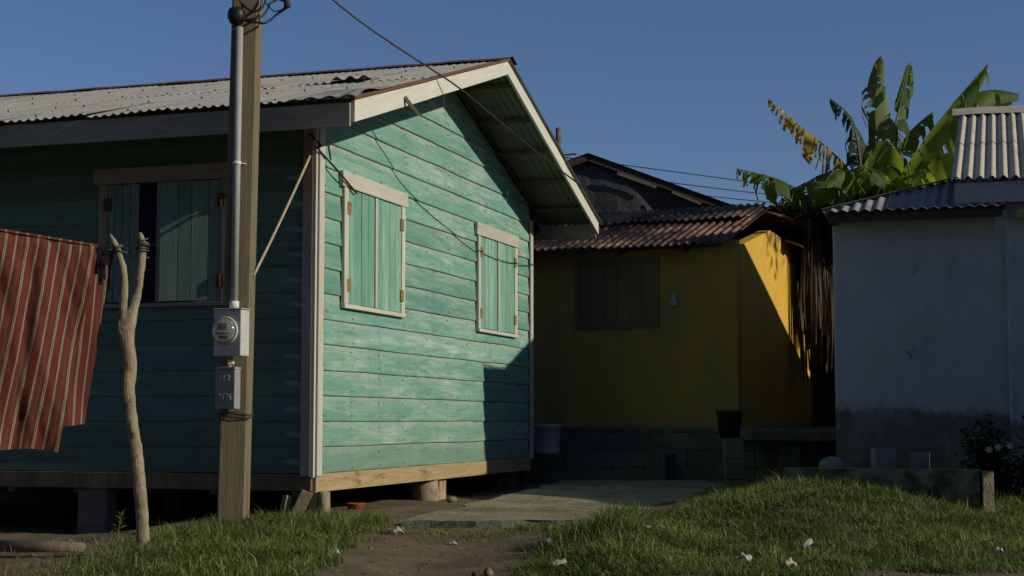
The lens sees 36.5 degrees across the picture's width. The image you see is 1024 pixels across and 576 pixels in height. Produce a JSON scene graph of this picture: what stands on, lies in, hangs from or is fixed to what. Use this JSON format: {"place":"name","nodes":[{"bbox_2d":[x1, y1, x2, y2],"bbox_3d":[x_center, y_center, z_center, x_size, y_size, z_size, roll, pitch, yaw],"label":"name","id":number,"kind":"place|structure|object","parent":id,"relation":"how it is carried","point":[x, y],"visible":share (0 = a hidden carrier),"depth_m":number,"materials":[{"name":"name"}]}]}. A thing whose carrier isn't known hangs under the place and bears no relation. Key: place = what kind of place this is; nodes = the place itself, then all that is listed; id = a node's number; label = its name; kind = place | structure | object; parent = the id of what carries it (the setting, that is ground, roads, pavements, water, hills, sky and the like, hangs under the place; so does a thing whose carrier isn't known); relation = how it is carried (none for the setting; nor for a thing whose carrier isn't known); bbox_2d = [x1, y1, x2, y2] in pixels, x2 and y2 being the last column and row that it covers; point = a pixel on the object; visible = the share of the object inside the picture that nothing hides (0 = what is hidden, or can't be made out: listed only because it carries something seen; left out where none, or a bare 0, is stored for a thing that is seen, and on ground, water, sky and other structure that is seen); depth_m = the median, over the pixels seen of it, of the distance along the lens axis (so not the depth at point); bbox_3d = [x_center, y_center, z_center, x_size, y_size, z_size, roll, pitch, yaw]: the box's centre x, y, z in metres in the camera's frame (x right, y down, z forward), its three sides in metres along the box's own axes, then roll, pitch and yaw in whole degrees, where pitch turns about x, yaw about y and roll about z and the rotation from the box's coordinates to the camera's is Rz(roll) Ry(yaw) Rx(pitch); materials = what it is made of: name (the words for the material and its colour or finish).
{"place":"outdoors","nodes":[
{"label":"outdoors","id":0,"kind":"place"},
{"bbox_2d":[0,469,1023,575],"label":"grass","id":1,"kind":"structure","parent":0,"point":[623,527],"depth_m":8.80,"materials":[{"name":"green plant"}]},
{"bbox_2d":[552,559,567,565],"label":"litter","id":2,"kind":"object","parent":1,"relation":"on","point":[557,562],"visible":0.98,"depth_m":7.66,"materials":[{"name":"beige paper"}]},
{"bbox_2d":[780,557,796,566],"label":"litter","id":3,"kind":"object","parent":1,"relation":"on","point":[789,561],"visible":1,"depth_m":7.65,"materials":[{"name":"beige paper"}]},
{"bbox_2d":[801,538,812,549],"bbox_3d":[1.615,1.402,8.513,0.080,0.034,0.034,-29,12,-33],"label":"drinks can","id":4,"kind":"object","parent":1,"relation":"on","point":[806,542],"visible":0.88,"depth_m":8.50,"materials":[{"name":"silver metal"}]},
{"bbox_2d":[0,478,1023,575],"bbox_3d":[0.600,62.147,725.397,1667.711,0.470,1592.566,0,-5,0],"label":"ground","id":5,"kind":"structure","parent":0,"point":[36,516],"depth_m":9.93,"materials":[{"name":"brown soil"}]},
{"bbox_2d":[0,540,85,552],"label":"log","id":6,"kind":"object","parent":5,"relation":"on","point":[29,546],"visible":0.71,"depth_m":9.23,"materials":[{"name":"brown wood"}]},
{"bbox_2d":[112,509,130,537],"bbox_3d":[-2.652,1.603,10.515,0.147,0.215,0.126,-4,-6,41],"label":"weed","id":7,"kind":"object","parent":5,"relation":"on","point":[120,520],"visible":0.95,"depth_m":10.50,"materials":[{"name":"green plant"}]},
{"bbox_2d":[109,232,149,548],"bbox_3d":[-2.159,0.665,8.774,0.274,1.974,0.085,0,-5,0],"label":"forked post","id":8,"kind":"object","parent":5,"relation":"on","point":[128,314],"visible":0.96,"depth_m":8.76,"materials":[{"name":"brown wood"}]},
{"bbox_2d":[12,234,137,254],"bbox_3d":[-3.049,-0.395,8.403,2.085,0.339,0.076,3,-5,-28],"label":"clothesline","id":9,"kind":"object","parent":8,"relation":"attached to","point":[108,249],"visible":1,"depth_m":8.83,"materials":[{"name":"fabric"}]},
{"bbox_2d":[0,228,112,451],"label":"blanket","id":10,"kind":"object","parent":9,"relation":"hanging from","point":[52,298],"visible":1,"depth_m":8.60,"materials":[{"name":"fabric"}]},
{"bbox_2d":[94,244,107,284],"bbox_3d":[-2.331,-0.133,8.774,0.121,0.232,0.022,-2,-5,25],"label":"rag","id":11,"kind":"object","parent":9,"relation":"hanging from","point":[101,263],"visible":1,"depth_m":8.77,"materials":[{"name":"grey fabric"}]},
{"bbox_2d":[212,0,290,524],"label":"utility pole","id":12,"kind":"object","parent":5,"relation":"on","point":[233,329],"visible":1,"depth_m":10.75,"materials":[{"name":"brown wood"}]},
{"bbox_2d":[253,155,310,276],"bbox_3d":[-1.685,-0.553,11.434,0.022,1.051,1.170,-1,-5,12],"label":"wooden brace","id":13,"kind":"object","parent":12,"relation":"attached to","point":[280,219],"visible":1,"depth_m":11.39,"materials":[{"name":"wood"}]},
{"bbox_2d":[0,57,601,533],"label":"wooden house","id":14,"kind":"structure","parent":5,"relation":"on","point":[394,325],"depth_m":12.67,"materials":[{"name":"teal paint"}]},
{"bbox_2d":[93,162,226,307],"bbox_3d":[-2.793,-0.417,12.401,1.289,1.135,0.071,-2,-5,18],"label":"window","id":15,"kind":"structure","parent":14,"relation":"in","point":[181,209],"depth_m":12.36,"materials":[{"name":"paint"}]},
{"bbox_2d":[308,132,357,193],"bbox_3d":[-1.389,-0.988,12.356,0.090,0.391,0.750,-2,-5,25],"label":"loose cable","id":16,"kind":"object","parent":14,"relation":"hanging from","point":[329,161],"visible":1,"depth_m":12.19,"materials":[{"name":"black rubber"}]},
{"bbox_2d":[339,170,407,317],"bbox_3d":[-1.151,-0.341,13.101,0.043,1.108,1.416,-2,-5,18],"label":"window","id":17,"kind":"structure","parent":14,"relation":"in","point":[374,218],"depth_m":13.04,"materials":[{"name":"beige paint"}]},
{"bbox_2d":[332,0,614,244],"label":"overhead wire","id":18,"kind":"object","parent":14,"relation":"attached to","point":[425,65],"visible":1,"depth_m":13.11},
{"bbox_2d":[475,222,518,337],"bbox_3d":[-0.147,-0.060,16.237,0.042,1.107,1.386,-2,-5,18],"label":"window","id":19,"kind":"structure","parent":14,"relation":"in","point":[496,249],"depth_m":16.18,"materials":[{"name":"beige paint"}]},
{"bbox_2d":[327,548,341,554],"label":"litter","id":20,"kind":"object","parent":5,"relation":"on","point":[338,551],"visible":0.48,"depth_m":8.50,"materials":[{"name":"white paper"}]},
{"bbox_2d":[346,502,366,509],"bbox_3d":[-1.304,1.835,12.941,0.158,0.086,0.158,-3,-5,28],"label":"plastic basin","id":21,"kind":"object","parent":5,"relation":"on","point":[353,505],"visible":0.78,"depth_m":12.88,"materials":[{"name":"red plastic"}]},
{"bbox_2d":[387,525,403,534],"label":"litter","id":22,"kind":"object","parent":5,"relation":"on","point":[396,529],"visible":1,"depth_m":10.19,"materials":[{"name":"white paper"}]},
{"bbox_2d":[8,497,828,575],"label":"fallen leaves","id":23,"kind":"object","parent":5,"relation":"on","point":[402,546],"visible":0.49,"depth_m":9.75,"materials":[{"name":"brown plant"}]},
{"bbox_2d":[446,496,456,502],"bbox_3d":[-0.535,1.864,13.693,0.102,0.063,0.095,4,-6,-36],"label":"stone","id":24,"kind":"object","parent":5,"relation":"on","point":[451,499],"visible":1,"depth_m":13.66,"materials":[{"name":"beige stone"}]},
{"bbox_2d":[483,567,493,575],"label":"stone","id":25,"kind":"object","parent":5,"relation":"on","point":[487,571],"visible":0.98,"depth_m":7.61,"materials":[{"name":"beige stone"}]},
{"bbox_2d":[2,529,1018,575],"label":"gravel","id":26,"kind":"structure","parent":5,"relation":"on","point":[1004,572],"depth_m":8.43,"materials":[{"name":"grey gravel"}]},
{"bbox_2d":[541,538,552,545],"bbox_3d":[0.202,1.454,8.909,0.067,0.047,0.062,0,-5,0],"label":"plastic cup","id":27,"kind":"object","parent":5,"relation":"on","point":[549,539],"visible":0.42,"depth_m":8.89,"materials":[{"name":"white plastic"}]},
{"bbox_2d":[556,128,576,155],"bbox_3d":[0.982,0.225,30.088,0.552,6.731,0.164,0,-5,0],"label":"utility pole","id":28,"kind":"object","parent":5,"relation":"on","point":[558,135],"visible":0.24,"depth_m":30.31,"materials":[{"name":"grey wood"}]},
{"bbox_2d":[566,157,792,187],"bbox_3d":[5.623,-2.232,31.710,9.854,0.409,0.106,2,-5,-18],"label":"overhead wire","id":29,"kind":"object","parent":28,"relation":"attached to","point":[680,172],"visible":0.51,"depth_m":30.91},
{"bbox_2d":[671,182,780,195],"bbox_3d":[5.620,-2.071,31.697,9.850,0.448,0.106,2,-5,-18],"label":"overhead wire","id":30,"kind":"object","parent":28,"relation":"attached to","point":[719,188],"visible":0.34,"depth_m":31.15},
{"bbox_2d":[707,195,780,203],"bbox_3d":[5.618,-1.926,31.684,9.846,0.455,0.106,2,-5,-18],"label":"overhead wire","id":31,"kind":"object","parent":28,"relation":"attached to","point":[739,199],"visible":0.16,"depth_m":31.29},
{"bbox_2d":[567,153,731,213],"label":"tarped house","id":32,"kind":"structure","parent":5,"relation":"on","point":[610,186],"depth_m":24.28,"materials":[{"name":"grey wood"}]},
{"bbox_2d":[525,427,836,482],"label":"block plinth","id":33,"kind":"structure","parent":5,"relation":"on","point":[632,453],"depth_m":18.02,"materials":[{"name":"concrete"}]},
{"bbox_2d":[534,424,561,453],"bbox_3d":[0.407,1.745,17.966,0.332,0.335,0.334,0,-5,0],"label":"plastic tub","id":34,"kind":"object","parent":33,"relation":"on","point":[546,438],"visible":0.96,"depth_m":17.84,"materials":[{"name":"plastic"}]},
{"bbox_2d":[533,202,812,427],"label":"plaster house","id":35,"kind":"structure","parent":33,"relation":"on","point":[680,317],"depth_m":19.33,"materials":[{"name":"yellow paint"}]},
{"bbox_2d":[575,257,659,328],"bbox_3d":[1.300,0.069,19.327,1.109,0.866,0.033,-2,-5,24],"label":"window","id":36,"kind":"structure","parent":35,"relation":"in","point":[595,282],"depth_m":19.32,"materials":[{"name":"brown wood"}]},
{"bbox_2d":[723,437,743,484],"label":"block pillar","id":37,"kind":"structure","parent":5,"relation":"on","point":[733,464],"depth_m":16.31,"materials":[{"name":"concrete"}]},
{"bbox_2d":[716,410,742,437],"bbox_3d":[2.300,1.439,16.437,0.288,0.285,0.286,0,-5,0],"label":"bucket","id":38,"kind":"object","parent":37,"relation":"on","point":[729,423],"visible":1,"depth_m":16.33,"materials":[{"name":"black plastic"}]},
{"bbox_2d":[736,552,751,560],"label":"litter","id":39,"kind":"object","parent":5,"relation":"on","point":[741,555],"visible":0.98,"depth_m":7.90,"materials":[{"name":"white paper"}]},
{"bbox_2d":[736,169,824,210],"bbox_3d":[4.218,0.521,23.289,1.781,4.596,1.401,0,-5,0],"label":"banana plant","id":40,"kind":"object","parent":5,"relation":"on","point":[772,187],"visible":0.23,"depth_m":23.25,"materials":[{"name":"green plant"}]},
{"bbox_2d":[739,430,835,479],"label":"bench","id":41,"kind":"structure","parent":5,"relation":"on","point":[789,447],"depth_m":16.58,"materials":[{"name":"grey concrete"}]},
{"bbox_2d":[812,313,835,426],"bbox_3d":[5.644,1.242,21.793,3.202,2.515,0.050,-2,-5,24],"label":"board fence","id":42,"kind":"object","parent":5,"relation":"on","point":[824,408],"visible":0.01,"depth_m":22.29,"materials":[{"name":"brown wood"}]},
{"bbox_2d":[819,456,843,467],"bbox_3d":[2.840,1.580,13.812,0.222,0.168,0.202,0,-5,0],"label":"boulder","id":43,"kind":"object","parent":5,"relation":"on","point":[833,462],"visible":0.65,"depth_m":13.74,"materials":[{"name":"grey stone"}]},
{"bbox_2d":[871,448,895,467],"bbox_3d":[3.400,1.561,14.219,0.195,0.192,0.175,0,-5,0],"label":"concrete block","id":44,"kind":"object","parent":5,"relation":"on","point":[883,457],"depth_m":14.14,"materials":[{"name":"grey concrete"}]},
{"bbox_2d":[783,467,994,513],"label":"wall","id":45,"kind":"structure","parent":5,"relation":"on","point":[975,487],"depth_m":12.01,"materials":[{"name":"concrete"}]},
{"bbox_2d":[768,56,1019,211],"bbox_3d":[5.831,-0.347,22.842,4.049,6.257,3.103,0,-5,0],"label":"banana plant","id":46,"kind":"object","parent":5,"relation":"on","point":[884,166],"visible":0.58,"depth_m":22.97,"materials":[{"name":"green plant"}]},
{"bbox_2d":[778,204,835,392],"bbox_3d":[4.319,0.161,21.938,1.270,2.616,2.538,-1,-5,15],"label":"dead leaf skirt","id":47,"kind":"object","parent":46,"relation":"hanging from","point":[815,258],"visible":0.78,"depth_m":21.11,"materials":[{"name":"brown plant"}]},
{"bbox_2d":[910,452,929,468],"bbox_3d":[3.789,1.605,14.418,0.176,0.156,0.173,-1,-5,17],"label":"concrete block","id":48,"kind":"object","parent":5,"relation":"on","point":[919,460],"depth_m":14.34,"materials":[{"name":"grey concrete"}]},
{"bbox_2d":[822,105,1023,492],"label":"rendered house","id":49,"kind":"structure","parent":5,"relation":"on","point":[928,282],"depth_m":14.76,"materials":[{"name":"white paint"}]},
{"bbox_2d":[948,414,1023,497],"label":"bush","id":50,"kind":"object","parent":5,"relation":"on","point":[990,456],"visible":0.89,"depth_m":13.34,"materials":[{"name":"green plant"}]},
{"bbox_2d":[993,547,1002,552],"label":"litter","id":51,"kind":"object","parent":5,"relation":"on","point":[997,548],"visible":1,"depth_m":8.21,"materials":[{"name":"white paper"}]},
{"bbox_2d":[0,0,1023,206],"label":"sky","id":52,"kind":"structure","parent":0,"point":[685,86],"materials":[{"name":"blue"}]},
{"bbox_2d":[402,480,757,527],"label":"path","id":53,"kind":"structure","parent":0,"point":[596,492],"depth_m":13.03,"materials":[{"name":"concrete"}]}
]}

